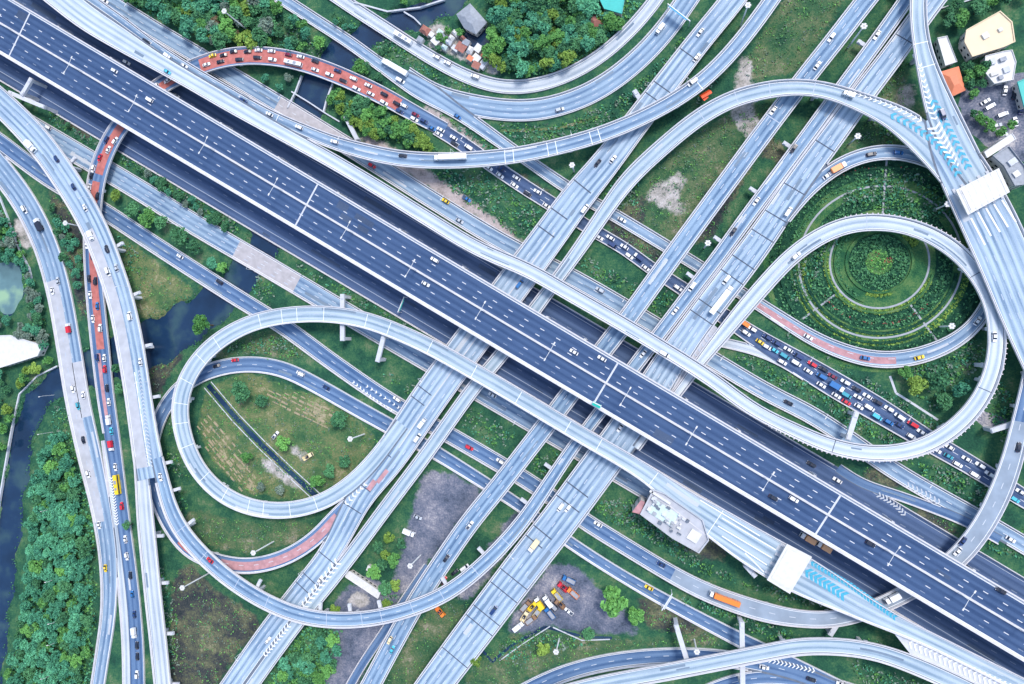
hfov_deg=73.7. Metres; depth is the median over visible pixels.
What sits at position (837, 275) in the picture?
hedge
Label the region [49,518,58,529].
tree
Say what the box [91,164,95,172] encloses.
car
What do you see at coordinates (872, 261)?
flower bed
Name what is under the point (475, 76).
van
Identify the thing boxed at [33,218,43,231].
box lorry
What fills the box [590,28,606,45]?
tree
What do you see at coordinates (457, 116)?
car
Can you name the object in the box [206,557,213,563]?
car
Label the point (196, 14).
tree
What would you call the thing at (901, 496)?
road
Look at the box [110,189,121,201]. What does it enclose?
tree
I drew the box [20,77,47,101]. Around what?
portal pier
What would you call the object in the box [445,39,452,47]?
shack
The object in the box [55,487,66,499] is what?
tree
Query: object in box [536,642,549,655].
tree
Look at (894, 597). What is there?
box lorry
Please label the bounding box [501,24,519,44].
tree
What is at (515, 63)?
tree
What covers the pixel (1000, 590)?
car
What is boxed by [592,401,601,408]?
sign gantry
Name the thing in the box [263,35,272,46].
tree
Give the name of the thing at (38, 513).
tree
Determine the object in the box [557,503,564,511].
van
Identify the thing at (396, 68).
trailer lorry
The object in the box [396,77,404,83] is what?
van
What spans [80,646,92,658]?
tree
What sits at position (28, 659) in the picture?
tree
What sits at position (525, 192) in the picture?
car
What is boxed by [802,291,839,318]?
path
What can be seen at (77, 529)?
tree
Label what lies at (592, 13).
tree
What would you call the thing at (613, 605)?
tree
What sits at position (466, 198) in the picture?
pickup truck
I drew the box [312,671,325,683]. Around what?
tree
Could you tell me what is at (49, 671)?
tree
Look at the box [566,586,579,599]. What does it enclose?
open lorry
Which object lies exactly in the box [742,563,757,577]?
portal pier
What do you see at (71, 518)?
tree
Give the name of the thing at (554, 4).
tree
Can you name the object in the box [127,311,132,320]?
van
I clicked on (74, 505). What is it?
tree
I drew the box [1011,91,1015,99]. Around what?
car
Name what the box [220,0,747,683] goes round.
flyover
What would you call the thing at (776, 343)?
car
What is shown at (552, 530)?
flyover
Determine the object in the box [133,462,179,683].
flyover
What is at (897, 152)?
car
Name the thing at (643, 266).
car
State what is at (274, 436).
pickup truck
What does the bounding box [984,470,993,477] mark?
car
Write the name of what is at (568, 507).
car
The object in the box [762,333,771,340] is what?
car
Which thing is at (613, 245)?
van
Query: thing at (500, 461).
car
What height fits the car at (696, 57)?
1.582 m
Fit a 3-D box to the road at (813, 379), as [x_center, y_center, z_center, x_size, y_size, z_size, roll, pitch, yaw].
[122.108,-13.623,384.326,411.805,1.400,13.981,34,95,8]
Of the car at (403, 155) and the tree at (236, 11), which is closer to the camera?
the car at (403, 155)
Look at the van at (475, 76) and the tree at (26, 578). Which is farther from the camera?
the tree at (26, 578)
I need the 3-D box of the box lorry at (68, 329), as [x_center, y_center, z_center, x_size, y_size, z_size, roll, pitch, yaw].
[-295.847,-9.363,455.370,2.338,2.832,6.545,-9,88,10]
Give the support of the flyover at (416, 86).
on the ground at (438, 498)
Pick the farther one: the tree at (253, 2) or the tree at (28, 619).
the tree at (28, 619)
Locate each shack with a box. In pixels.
[416,36,424,43]
[419,24,431,37]
[428,31,435,38]
[430,36,440,45]
[441,44,448,52]
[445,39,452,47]
[448,34,455,43]
[451,29,458,38]
[451,44,457,53]
[455,41,467,54]
[462,38,471,46]
[466,45,474,55]
[466,55,473,62]
[471,60,480,71]
[472,52,481,62]
[473,43,482,54]
[480,63,485,70]
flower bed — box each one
[769,160,979,364]
[807,194,952,329]
[824,166,929,324]
[849,233,909,289]
[866,249,892,274]
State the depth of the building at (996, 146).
347.60 m
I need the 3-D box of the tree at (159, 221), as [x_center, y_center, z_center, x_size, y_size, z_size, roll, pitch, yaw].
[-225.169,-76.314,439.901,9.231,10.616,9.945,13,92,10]
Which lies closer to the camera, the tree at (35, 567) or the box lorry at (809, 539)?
the box lorry at (809, 539)
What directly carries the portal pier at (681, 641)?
on the ground at (438, 498)
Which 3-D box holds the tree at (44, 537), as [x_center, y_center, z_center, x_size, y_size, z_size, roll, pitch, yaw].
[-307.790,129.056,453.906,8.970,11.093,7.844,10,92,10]
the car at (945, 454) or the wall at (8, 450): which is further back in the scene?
the wall at (8, 450)
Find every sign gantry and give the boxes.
[398,297,407,312]
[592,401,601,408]
[661,589,671,609]
[667,4,689,25]
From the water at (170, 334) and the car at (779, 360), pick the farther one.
the water at (170, 334)
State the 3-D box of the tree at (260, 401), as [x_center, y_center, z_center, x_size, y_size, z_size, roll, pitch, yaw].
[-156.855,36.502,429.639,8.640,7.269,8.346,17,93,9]
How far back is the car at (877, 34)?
364.01 m
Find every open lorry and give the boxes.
[519,599,531,612]
[525,614,537,625]
[532,608,541,616]
[544,606,555,619]
[549,598,557,611]
[551,588,562,601]
[562,574,575,584]
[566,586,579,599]
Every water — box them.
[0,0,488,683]
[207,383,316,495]
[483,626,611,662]
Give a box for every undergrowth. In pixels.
[0,0,640,683]
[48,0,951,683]
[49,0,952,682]
[54,15,1013,683]
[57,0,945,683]
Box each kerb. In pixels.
[204,387,309,496]
[211,382,318,492]
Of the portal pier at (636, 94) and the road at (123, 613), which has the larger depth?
the road at (123, 613)
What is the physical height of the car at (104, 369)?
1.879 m
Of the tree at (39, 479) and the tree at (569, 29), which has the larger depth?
the tree at (39, 479)
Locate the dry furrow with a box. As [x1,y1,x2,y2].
[197,390,334,491]
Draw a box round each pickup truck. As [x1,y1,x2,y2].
[271,431,278,439]
[462,195,470,202]
[466,521,473,529]
[564,607,573,615]
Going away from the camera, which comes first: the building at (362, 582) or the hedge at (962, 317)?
the hedge at (962, 317)
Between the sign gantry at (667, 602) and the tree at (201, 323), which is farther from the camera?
the tree at (201, 323)
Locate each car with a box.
[70,385,75,392]
[75,402,80,409]
[81,391,85,398]
[85,470,90,477]
[87,275,90,282]
[88,291,92,298]
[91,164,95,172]
[93,277,96,284]
[95,354,99,361]
[97,154,102,161]
[98,324,101,331]
[102,365,106,372]
[103,136,108,143]
[104,245,109,252]
[105,384,108,391]
[111,137,118,144]
[119,502,123,509]
[124,552,128,559]
[134,670,138,678]
[135,641,138,649]
[135,652,138,660]
[138,358,142,365]
[158,473,162,480]
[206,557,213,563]
[235,57,243,61]
[253,55,261,59]
[268,57,276,61]
[352,85,360,91]
[387,636,392,644]
[389,645,394,653]
[392,100,400,106]
[393,396,400,402]
[395,108,403,114]
[398,154,406,157]
[410,116,418,121]
[413,514,421,519]
[421,281,429,286]
[430,256,438,262]
[433,54,440,60]
[443,554,449,562]
[444,60,451,66]
[454,113,461,119]
[465,444,473,450]
[496,172,503,178]
[496,458,504,464]
[510,182,518,188]
[523,190,531,196]
[533,188,541,194]
[555,107,564,112]
[564,504,571,511]
[569,349,578,355]
[594,159,601,167]
[594,521,602,527]
[595,287,603,292]
[597,355,606,361]
[606,234,614,240]
[609,155,616,163]
[616,424,623,432]
[617,217,625,222]
[625,252,633,259]
[639,350,646,357]
[641,264,649,271]
[657,561,665,567]
[671,307,678,314]
[673,284,682,291]
[692,53,700,61]
[696,28,703,36]
[729,227,736,236]
[741,329,750,336]
[748,326,756,332]
[752,197,759,205]
[759,665,768,669]
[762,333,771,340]
[762,343,770,350]
[768,494,777,500]
[769,106,776,115]
[770,346,778,353]
[771,340,780,346]
[777,358,786,365]
[783,346,792,352]
[783,399,792,405]
[789,495,798,502]
[790,144,797,152]
[791,252,800,259]
[803,333,812,340]
[803,367,812,374]
[806,461,815,467]
[806,676,815,682]
[807,360,816,367]
[813,61,821,70]
[816,381,825,388]
[818,365,828,372]
[822,172,831,179]
[827,32,835,42]
[827,372,837,379]
[831,392,840,398]
[832,476,841,483]
[840,378,850,385]
[841,398,851,405]
[851,385,861,392]
[853,394,863,400]
[854,403,863,409]
[860,355,870,360]
[862,392,872,399]
[865,540,875,547]
[866,152,876,156]
[872,398,882,405]
[873,30,880,39]
[884,405,893,412]
[884,418,893,425]
[893,150,903,154]
[894,421,904,428]
[906,433,916,439]
[916,428,926,435]
[943,452,953,459]
[945,445,954,450]
[952,460,962,467]
[953,547,961,555]
[958,537,966,545]
[961,455,971,462]
[973,316,981,325]
[974,461,985,468]
[980,98,990,105]
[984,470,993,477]
[992,332,996,341]
[995,587,1006,594]
[1002,85,1007,95]
[1005,535,1015,542]
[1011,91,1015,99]
[1011,496,1019,503]
[1015,442,1021,451]
[1015,488,1023,495]
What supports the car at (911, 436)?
on the road at (813, 379)
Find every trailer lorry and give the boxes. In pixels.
[381,58,408,76]
[434,153,466,160]
[708,590,740,607]
[709,285,733,314]
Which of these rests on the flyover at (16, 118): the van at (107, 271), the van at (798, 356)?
the van at (107, 271)
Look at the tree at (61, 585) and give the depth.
448.48 m
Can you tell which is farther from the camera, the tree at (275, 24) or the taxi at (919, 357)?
the tree at (275, 24)
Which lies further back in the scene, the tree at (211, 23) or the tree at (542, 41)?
the tree at (211, 23)
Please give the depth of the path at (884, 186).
370.91 m
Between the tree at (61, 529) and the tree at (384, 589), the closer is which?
the tree at (384, 589)
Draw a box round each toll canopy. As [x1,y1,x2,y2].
[767,544,811,593]
[955,168,1009,214]
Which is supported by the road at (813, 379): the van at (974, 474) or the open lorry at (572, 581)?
the van at (974, 474)
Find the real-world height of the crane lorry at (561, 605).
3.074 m
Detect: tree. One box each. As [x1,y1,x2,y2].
[0,217,11,227]
[4,236,18,248]
[5,247,15,257]
[6,652,18,665]
[6,676,22,683]
[13,327,24,339]
[18,608,30,622]
[19,639,30,650]
[20,623,32,637]
[21,572,34,586]
[22,652,35,664]
[22,667,38,679]
[23,516,37,529]
[23,562,30,573]
[24,544,33,557]
[25,612,34,625]
[26,483,41,497]
[26,511,39,522]
[26,659,36,668]
[27,361,40,373]
[28,559,43,574]
[29,492,43,505]
[29,609,43,622]
[29,648,39,659]
[30,469,45,483]
[30,566,42,578]
[31,312,43,324]
[32,504,49,520]
[32,536,43,549]
[32,634,40,642]
[33,546,45,556]
[33,669,46,683]
[34,628,49,640]
[35,486,46,496]
[36,336,47,344]
[36,458,45,468]
[36,643,47,655]
[37,329,50,338]
[37,612,50,627]
[38,499,48,508]
[38,645,56,661]
[39,480,49,487]
[40,531,51,542]
[40,563,54,580]
[41,589,55,602]
[42,546,51,559]
[42,558,52,568]
[43,460,57,474]
[43,497,56,508]
[43,620,53,631]
[45,488,56,500]
[46,508,51,520]
[46,525,57,536]
[46,607,56,618]
[46,662,54,675]
[46,674,57,683]
[47,433,59,446]
[47,480,60,492]
[47,536,61,547]
[49,466,62,480]
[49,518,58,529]
[49,546,61,559]
[51,442,68,456]
[51,508,64,517]
[51,661,69,674]
[52,620,63,629]
[54,567,65,576]
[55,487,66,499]
[55,501,69,516]
[55,612,63,623]
[56,541,69,554]
[56,580,72,594]
[56,590,68,600]
[57,458,69,471]
[57,513,71,529]
[57,523,69,537]
[58,575,69,587]
[59,453,73,467]
[59,611,70,623]
[59,640,69,648]
[59,652,71,662]
[62,532,76,542]
[62,538,77,548]
[62,630,76,642]
[62,655,71,669]
[63,561,74,574]
[65,554,78,565]
[66,487,80,502]
[66,498,79,510]
[66,513,75,526]
[66,600,78,606]
[66,670,75,677]
[67,474,79,487]
[67,570,82,581]
[68,508,77,515]
[68,525,75,536]
[68,601,81,612]
[68,612,83,623]
[68,619,80,630]
[68,662,82,673]
[70,524,83,535]
[70,654,83,667]
[72,582,83,595]
[75,536,89,549]
[78,543,93,559]
[79,614,95,627]
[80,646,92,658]
[81,554,92,563]
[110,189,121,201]
[111,363,119,372]
[114,383,122,393]
[121,519,132,529]
[124,201,140,217]
[137,0,145,6]
[138,206,154,228]
[145,0,157,10]
[150,0,160,6]
[154,216,168,230]
[157,9,172,23]
[168,8,181,24]
[169,226,188,246]
[179,22,194,38]
[180,4,191,14]
[181,0,192,11]
[184,17,197,33]
[186,240,200,254]
[190,0,201,9]
[192,7,205,22]
[192,314,213,334]
[193,25,208,36]
[195,0,209,13]
[196,17,207,27]
[196,27,209,42]
[203,10,216,19]
[206,20,217,30]
[206,256,217,268]
[209,0,222,6]
[209,23,218,34]
[210,1,219,13]
[211,31,230,49]
[216,262,226,273]
[217,8,230,20]
[217,18,233,32]
[220,0,229,11]
[224,27,236,39]
[229,5,243,19]
[230,0,239,6]
[231,381,250,403]
[232,33,244,46]
[240,0,249,16]
[240,452,253,462]
[241,15,253,26]
[244,34,257,49]
[246,0,260,7]
[248,4,261,15]
[251,27,267,47]
[255,394,268,406]
[256,482,264,491]
[257,0,269,8]
[258,16,273,34]
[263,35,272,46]
[271,0,282,14]
[271,19,277,30]
[275,435,290,451]
[275,484,284,495]
[277,670,288,681]
[278,656,291,671]
[283,14,293,28]
[288,677,298,683]
[292,656,302,667]
[297,675,311,683]
[299,660,315,674]
[301,652,314,663]
[310,475,325,486]
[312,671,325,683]
[313,35,324,49]
[319,649,331,663]
[321,663,335,677]
[323,464,334,477]
[325,633,339,648]
[330,411,347,428]
[330,604,340,611]
[339,455,350,467]
[351,94,363,108]
[351,104,361,118]
[358,119,362,131]
[360,97,370,108]
[360,108,371,121]
[362,124,371,136]
[366,564,380,579]
[378,580,391,595]
[381,599,390,606]
[387,553,399,568]
[390,579,399,591]
[409,123,418,133]
[413,134,429,150]
[470,656,481,666]
[481,43,495,54]
[486,5,500,24]
[486,27,499,40]
[488,53,501,67]
[489,23,497,32]
[490,36,506,53]
[493,5,509,22]
[494,0,507,6]
[496,20,509,35]
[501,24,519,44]
[506,7,514,16]
[506,40,524,60]
[508,0,521,8]
[510,8,522,23]
[511,57,524,70]
[513,26,524,39]
[513,59,528,77]
[515,39,529,56]
[520,27,530,39]
[524,10,538,26]
[524,65,534,76]
[528,0,544,10]
[529,13,540,33]
[533,34,552,51]
[534,4,545,12]
[536,20,549,35]
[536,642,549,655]
[537,44,548,57]
[538,15,552,31]
[539,57,554,69]
[543,46,555,58]
[545,0,559,9]
[546,0,560,5]
[546,8,558,22]
[549,28,564,45]
[552,50,562,59]
[554,15,567,26]
[557,41,572,52]
[557,49,576,67]
[561,33,577,45]
[564,24,577,35]
[568,0,582,12]
[569,38,582,51]
[571,8,581,15]
[575,0,590,12]
[575,24,589,37]
[579,34,595,51]
[582,627,594,640]
[585,0,597,13]
[585,2,601,18]
[586,22,593,33]
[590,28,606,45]
[600,585,628,617]
[603,11,616,24]
[605,18,617,30]
[628,606,644,625]
[897,365,913,378]
[907,375,929,395]
[925,367,950,389]
[936,392,954,410]
[951,381,970,396]
[970,0,990,16]
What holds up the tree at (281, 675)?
on the ground at (438, 498)
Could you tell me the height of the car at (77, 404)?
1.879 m
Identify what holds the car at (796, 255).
on the flyover at (93, 20)
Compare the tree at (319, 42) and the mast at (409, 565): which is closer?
the mast at (409, 565)
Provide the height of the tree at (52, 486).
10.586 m
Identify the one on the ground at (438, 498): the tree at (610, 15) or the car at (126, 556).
the tree at (610, 15)
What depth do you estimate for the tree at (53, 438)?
450.86 m
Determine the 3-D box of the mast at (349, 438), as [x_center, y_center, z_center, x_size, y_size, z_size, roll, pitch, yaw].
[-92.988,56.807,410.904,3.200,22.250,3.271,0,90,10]
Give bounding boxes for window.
[960,37,1005,59]
[987,155,1021,189]
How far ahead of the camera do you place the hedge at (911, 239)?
370.37 m
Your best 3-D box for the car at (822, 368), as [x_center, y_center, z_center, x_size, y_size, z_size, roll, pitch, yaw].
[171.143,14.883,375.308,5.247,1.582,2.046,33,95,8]
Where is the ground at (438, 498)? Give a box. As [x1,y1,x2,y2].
[0,0,1023,683]
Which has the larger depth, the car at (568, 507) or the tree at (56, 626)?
the tree at (56, 626)
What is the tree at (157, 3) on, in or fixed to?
on the ground at (438, 498)
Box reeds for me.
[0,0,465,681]
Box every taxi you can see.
[644,584,652,590]
[755,338,763,344]
[914,355,924,359]
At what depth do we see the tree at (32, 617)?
451.62 m
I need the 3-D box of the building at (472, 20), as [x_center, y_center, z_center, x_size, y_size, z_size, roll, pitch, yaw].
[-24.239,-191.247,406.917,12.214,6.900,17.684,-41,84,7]
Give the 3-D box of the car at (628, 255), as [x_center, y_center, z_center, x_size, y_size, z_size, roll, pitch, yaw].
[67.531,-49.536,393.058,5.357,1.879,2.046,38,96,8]
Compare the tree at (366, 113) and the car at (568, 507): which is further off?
the tree at (366, 113)
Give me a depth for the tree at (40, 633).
451.00 m
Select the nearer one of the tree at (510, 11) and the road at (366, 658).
the tree at (510, 11)
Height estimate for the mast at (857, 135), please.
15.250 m
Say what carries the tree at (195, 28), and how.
on the ground at (438, 498)
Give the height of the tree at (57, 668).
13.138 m
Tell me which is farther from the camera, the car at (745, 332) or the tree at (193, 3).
the tree at (193, 3)
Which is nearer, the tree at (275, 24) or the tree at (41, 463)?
the tree at (275, 24)
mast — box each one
[63,220,76,225]
[180,573,208,590]
[222,8,246,29]
[250,541,273,555]
[347,433,364,441]
[407,555,420,568]
[553,638,559,654]
[569,162,574,172]
[693,639,699,654]
[703,240,710,248]
[740,2,750,26]
[847,23,866,47]
[848,133,860,144]
[936,201,949,209]
[939,323,954,328]
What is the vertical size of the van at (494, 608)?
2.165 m
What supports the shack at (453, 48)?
on the ground at (438, 498)
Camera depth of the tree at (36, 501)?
451.46 m
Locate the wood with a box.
[0,0,1017,683]
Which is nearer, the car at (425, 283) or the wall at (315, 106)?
the car at (425, 283)
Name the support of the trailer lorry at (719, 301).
on the flyover at (552, 530)
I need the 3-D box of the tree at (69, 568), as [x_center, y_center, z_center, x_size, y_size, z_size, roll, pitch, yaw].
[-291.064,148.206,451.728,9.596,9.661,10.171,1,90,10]
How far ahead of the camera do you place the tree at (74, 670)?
447.94 m
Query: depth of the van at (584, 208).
389.57 m
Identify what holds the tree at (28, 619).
on the ground at (438, 498)
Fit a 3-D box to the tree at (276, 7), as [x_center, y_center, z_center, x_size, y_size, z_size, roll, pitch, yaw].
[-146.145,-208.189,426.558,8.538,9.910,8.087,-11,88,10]
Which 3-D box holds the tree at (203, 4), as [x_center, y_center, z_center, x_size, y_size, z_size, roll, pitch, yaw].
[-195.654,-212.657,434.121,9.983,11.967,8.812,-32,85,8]
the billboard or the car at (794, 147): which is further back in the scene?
the billboard
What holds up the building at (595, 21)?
on the ground at (438, 498)
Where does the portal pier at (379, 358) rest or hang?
on the ground at (438, 498)
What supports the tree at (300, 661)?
on the ground at (438, 498)
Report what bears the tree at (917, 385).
on the ground at (438, 498)
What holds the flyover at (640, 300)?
on the ground at (438, 498)
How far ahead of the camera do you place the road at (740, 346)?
382.82 m
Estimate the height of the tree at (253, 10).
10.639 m
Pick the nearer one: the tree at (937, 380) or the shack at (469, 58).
the tree at (937, 380)
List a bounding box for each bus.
[112,474,121,494]
[283,58,302,67]
[393,30,412,44]
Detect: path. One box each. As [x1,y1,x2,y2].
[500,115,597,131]
[798,185,961,338]
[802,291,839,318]
[829,237,929,308]
[882,160,887,213]
[889,376,937,420]
[908,300,936,339]
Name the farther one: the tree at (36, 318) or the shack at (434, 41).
the tree at (36, 318)
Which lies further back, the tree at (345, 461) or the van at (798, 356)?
the tree at (345, 461)
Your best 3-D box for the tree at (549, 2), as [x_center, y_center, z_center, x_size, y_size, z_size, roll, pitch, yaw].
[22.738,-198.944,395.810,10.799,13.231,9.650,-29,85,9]
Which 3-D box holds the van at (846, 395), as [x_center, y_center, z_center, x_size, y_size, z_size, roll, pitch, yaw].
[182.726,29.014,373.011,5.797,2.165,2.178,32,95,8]
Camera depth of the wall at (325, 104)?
425.06 m
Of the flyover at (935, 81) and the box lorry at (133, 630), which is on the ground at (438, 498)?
the flyover at (935, 81)
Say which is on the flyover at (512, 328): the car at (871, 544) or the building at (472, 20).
the car at (871, 544)
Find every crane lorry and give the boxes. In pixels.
[302,452,313,460]
[435,606,445,617]
[520,610,528,622]
[527,601,536,611]
[554,599,565,609]
[557,581,567,592]
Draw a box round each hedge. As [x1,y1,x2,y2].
[769,163,977,349]
[779,166,977,332]
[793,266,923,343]
[797,234,969,345]
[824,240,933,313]
[834,234,863,301]
[845,231,913,293]
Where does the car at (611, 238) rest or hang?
on the road at (813, 379)
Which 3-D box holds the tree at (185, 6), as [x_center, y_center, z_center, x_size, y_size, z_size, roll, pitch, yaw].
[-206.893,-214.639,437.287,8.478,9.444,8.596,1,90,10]
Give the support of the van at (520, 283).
on the flyover at (436, 388)
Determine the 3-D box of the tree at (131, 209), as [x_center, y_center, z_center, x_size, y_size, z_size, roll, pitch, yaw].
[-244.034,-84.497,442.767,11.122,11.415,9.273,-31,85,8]
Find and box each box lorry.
[23,139,36,152]
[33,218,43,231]
[65,323,71,332]
[86,230,94,240]
[105,415,111,424]
[107,440,114,450]
[130,627,136,637]
[402,528,415,536]
[417,418,426,428]
[512,621,524,632]
[528,539,539,552]
[534,596,544,610]
[542,594,553,607]
[633,252,643,260]
[655,22,665,34]
[742,321,749,327]
[799,532,816,545]
[816,541,832,553]
[828,380,844,392]
[830,161,846,173]
[842,90,855,97]
[883,591,901,603]
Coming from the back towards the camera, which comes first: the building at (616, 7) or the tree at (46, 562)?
the tree at (46, 562)
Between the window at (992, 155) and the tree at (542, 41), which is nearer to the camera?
the window at (992, 155)
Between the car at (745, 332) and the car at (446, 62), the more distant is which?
the car at (446, 62)
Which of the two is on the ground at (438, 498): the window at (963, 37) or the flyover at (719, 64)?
the flyover at (719, 64)
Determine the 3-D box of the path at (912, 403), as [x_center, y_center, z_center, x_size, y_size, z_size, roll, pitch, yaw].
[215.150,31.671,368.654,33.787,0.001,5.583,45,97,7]
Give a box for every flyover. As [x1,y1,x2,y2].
[0,0,1023,661]
[0,85,172,480]
[0,132,1023,627]
[43,0,1007,462]
[83,46,448,683]
[87,0,780,168]
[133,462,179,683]
[150,356,841,680]
[151,0,908,628]
[171,306,1023,683]
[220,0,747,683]
[244,79,940,683]
[274,0,985,367]
[360,0,878,683]
[414,0,946,683]
[566,635,976,683]
[855,63,1023,374]
[909,0,987,184]
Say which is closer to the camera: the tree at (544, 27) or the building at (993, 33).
the building at (993, 33)
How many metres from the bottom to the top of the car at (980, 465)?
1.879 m
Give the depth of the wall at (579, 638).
398.61 m
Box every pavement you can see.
[958,72,1023,147]
[960,101,1023,161]
[977,411,1009,430]
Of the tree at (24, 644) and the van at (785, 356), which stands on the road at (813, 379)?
the van at (785, 356)
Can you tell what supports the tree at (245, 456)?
on the ground at (438, 498)
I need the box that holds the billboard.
[699,90,711,100]
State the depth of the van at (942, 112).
351.35 m
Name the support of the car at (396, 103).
on the flyover at (99, 343)
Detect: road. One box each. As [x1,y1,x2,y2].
[0,54,1023,676]
[0,151,117,683]
[16,0,1023,599]
[33,115,709,538]
[101,440,129,683]
[107,0,1023,554]
[330,0,663,93]
[346,563,426,683]
[409,0,699,121]
[433,126,1023,508]
[521,647,837,683]
[706,671,853,683]
[722,339,802,379]
[835,464,1001,544]
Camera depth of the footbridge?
415.45 m
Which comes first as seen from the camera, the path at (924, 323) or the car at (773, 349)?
the path at (924, 323)
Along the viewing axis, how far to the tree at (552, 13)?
393.30 m
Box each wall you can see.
[0,196,32,278]
[0,365,58,506]
[287,76,302,107]
[291,91,339,121]
[323,84,333,111]
[354,0,444,12]
[501,626,549,659]
[553,627,609,640]
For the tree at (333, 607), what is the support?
on the ground at (438, 498)
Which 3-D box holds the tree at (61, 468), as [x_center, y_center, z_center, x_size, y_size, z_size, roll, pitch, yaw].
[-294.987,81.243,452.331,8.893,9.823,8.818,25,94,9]
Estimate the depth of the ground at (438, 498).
410.34 m
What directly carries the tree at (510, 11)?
on the ground at (438, 498)
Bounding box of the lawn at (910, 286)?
[763,177,970,371]
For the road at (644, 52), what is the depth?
398.16 m
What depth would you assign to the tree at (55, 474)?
450.30 m
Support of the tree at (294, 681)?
on the ground at (438, 498)
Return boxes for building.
[0,335,47,367]
[345,570,380,598]
[456,4,487,36]
[590,15,602,26]
[599,0,624,16]
[632,495,644,513]
[640,489,708,552]
[934,36,956,68]
[941,66,965,95]
[958,11,1015,61]
[979,50,1015,86]
[980,133,1015,157]
[985,146,1023,189]
[1012,79,1023,109]
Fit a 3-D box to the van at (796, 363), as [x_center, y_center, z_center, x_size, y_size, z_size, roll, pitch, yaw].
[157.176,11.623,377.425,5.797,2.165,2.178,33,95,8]
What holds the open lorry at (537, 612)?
on the ground at (438, 498)
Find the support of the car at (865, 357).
on the flyover at (416, 86)
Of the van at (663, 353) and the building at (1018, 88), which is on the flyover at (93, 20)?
the van at (663, 353)
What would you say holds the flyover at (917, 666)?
on the ground at (438, 498)
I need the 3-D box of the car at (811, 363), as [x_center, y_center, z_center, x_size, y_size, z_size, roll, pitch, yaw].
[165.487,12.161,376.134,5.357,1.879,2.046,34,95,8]
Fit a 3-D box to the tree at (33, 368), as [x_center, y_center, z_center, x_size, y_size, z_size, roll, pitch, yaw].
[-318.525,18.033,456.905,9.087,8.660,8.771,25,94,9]
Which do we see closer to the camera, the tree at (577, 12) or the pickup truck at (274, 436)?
the tree at (577, 12)
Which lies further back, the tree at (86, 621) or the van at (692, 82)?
the tree at (86, 621)
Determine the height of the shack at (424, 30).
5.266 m
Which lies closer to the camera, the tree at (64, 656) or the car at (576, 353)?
the car at (576, 353)
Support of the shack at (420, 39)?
on the ground at (438, 498)
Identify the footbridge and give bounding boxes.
[404,11,420,25]
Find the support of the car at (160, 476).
on the flyover at (257, 596)
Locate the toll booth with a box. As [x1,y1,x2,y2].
[952,188,970,215]
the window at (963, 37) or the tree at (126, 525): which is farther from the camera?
the tree at (126, 525)
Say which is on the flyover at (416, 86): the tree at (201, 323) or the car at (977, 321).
the car at (977, 321)
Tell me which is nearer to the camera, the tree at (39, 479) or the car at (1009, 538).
the car at (1009, 538)
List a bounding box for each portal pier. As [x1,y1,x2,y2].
[8,90,57,113]
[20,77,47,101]
[340,294,350,340]
[344,117,360,141]
[375,335,388,362]
[632,89,640,98]
[673,617,688,658]
[737,614,744,683]
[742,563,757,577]
[826,627,837,636]
[840,410,858,440]
[974,362,1003,368]
[982,417,1011,432]
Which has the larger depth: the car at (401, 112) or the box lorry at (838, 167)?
the car at (401, 112)
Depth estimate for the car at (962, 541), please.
356.21 m
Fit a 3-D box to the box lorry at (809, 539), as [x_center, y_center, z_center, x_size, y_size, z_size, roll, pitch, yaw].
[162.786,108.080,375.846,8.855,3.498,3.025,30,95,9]
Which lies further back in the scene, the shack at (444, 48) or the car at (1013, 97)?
the shack at (444, 48)
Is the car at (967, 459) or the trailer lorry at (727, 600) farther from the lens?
the trailer lorry at (727, 600)
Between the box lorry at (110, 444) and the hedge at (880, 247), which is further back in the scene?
the box lorry at (110, 444)
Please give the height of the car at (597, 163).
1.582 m
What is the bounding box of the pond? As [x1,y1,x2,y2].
[0,262,23,314]
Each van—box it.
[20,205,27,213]
[104,267,110,276]
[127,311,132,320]
[296,370,304,376]
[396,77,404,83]
[413,433,420,442]
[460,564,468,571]
[464,144,472,150]
[471,74,479,79]
[489,605,497,614]
[515,279,523,288]
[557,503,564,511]
[581,204,588,213]
[608,241,617,248]
[659,350,669,357]
[687,77,697,86]
[688,282,696,291]
[722,275,730,284]
[779,352,789,359]
[784,207,791,216]
[791,359,801,366]
[793,352,803,359]
[816,372,827,379]
[841,391,851,398]
[864,403,874,411]
[871,412,882,420]
[894,412,905,420]
[907,420,918,428]
[938,108,945,119]
[969,471,980,478]
[984,102,995,110]
[996,111,1008,117]
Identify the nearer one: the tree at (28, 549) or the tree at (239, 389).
the tree at (239, 389)
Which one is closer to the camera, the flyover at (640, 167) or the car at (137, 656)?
the flyover at (640, 167)
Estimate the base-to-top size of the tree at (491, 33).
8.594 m
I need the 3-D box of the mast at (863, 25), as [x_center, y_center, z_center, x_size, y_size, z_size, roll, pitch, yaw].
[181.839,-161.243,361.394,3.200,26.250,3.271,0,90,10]
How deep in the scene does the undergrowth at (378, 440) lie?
413.69 m
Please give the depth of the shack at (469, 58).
406.91 m
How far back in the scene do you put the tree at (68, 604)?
449.38 m

